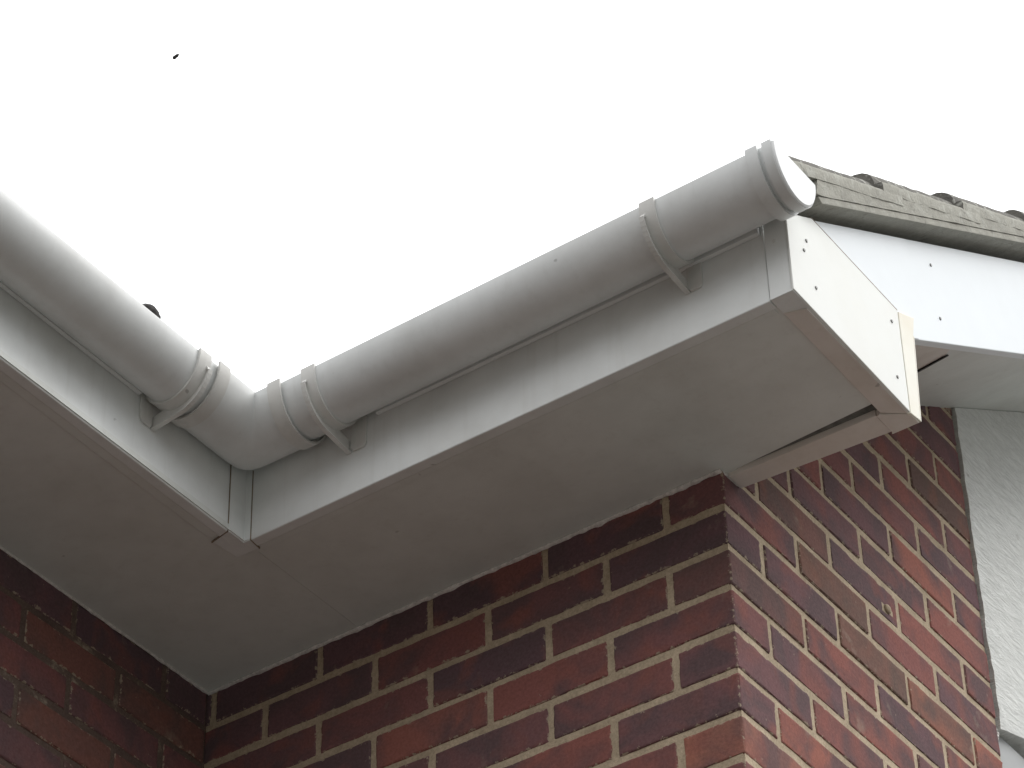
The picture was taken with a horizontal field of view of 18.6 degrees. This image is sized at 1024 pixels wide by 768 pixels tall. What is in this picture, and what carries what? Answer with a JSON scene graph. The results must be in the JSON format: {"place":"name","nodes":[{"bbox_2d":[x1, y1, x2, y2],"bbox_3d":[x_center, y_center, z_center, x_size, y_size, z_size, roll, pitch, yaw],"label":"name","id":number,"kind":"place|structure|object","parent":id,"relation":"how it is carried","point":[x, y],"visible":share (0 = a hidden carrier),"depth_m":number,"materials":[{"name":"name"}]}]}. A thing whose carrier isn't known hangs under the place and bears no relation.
{"place":"outdoors","nodes":[
{"label":"outdoors","id":0,"kind":"place"},
{"bbox_2d":[0,156,1023,767],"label":"brick house","id":1,"kind":"structure","parent":0,"point":[756,500],"depth_m":4.87,"materials":[{"name":"brick"}]},
{"bbox_2d":[143,303,160,318],"bbox_3d":[-0.561,-0.105,4.793,0.039,0.038,0.045,-25,-45,26],"label":"moss lump","id":2,"kind":"object","parent":1,"relation":"on","point":[152,309],"visible":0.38,"depth_m":4.78,"materials":[{"name":"grey plant"}]},
{"bbox_2d":[0,139,815,469],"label":"gutter","id":3,"kind":"object","parent":1,"relation":"attached to","point":[200,395],"visible":1,"depth_m":4.69,"materials":[{"name":"plastic"}]},
{"bbox_2d":[0,0,1023,391],"label":"sky","id":4,"kind":"structure","parent":0,"point":[305,181],"materials":[{"name":"white"}]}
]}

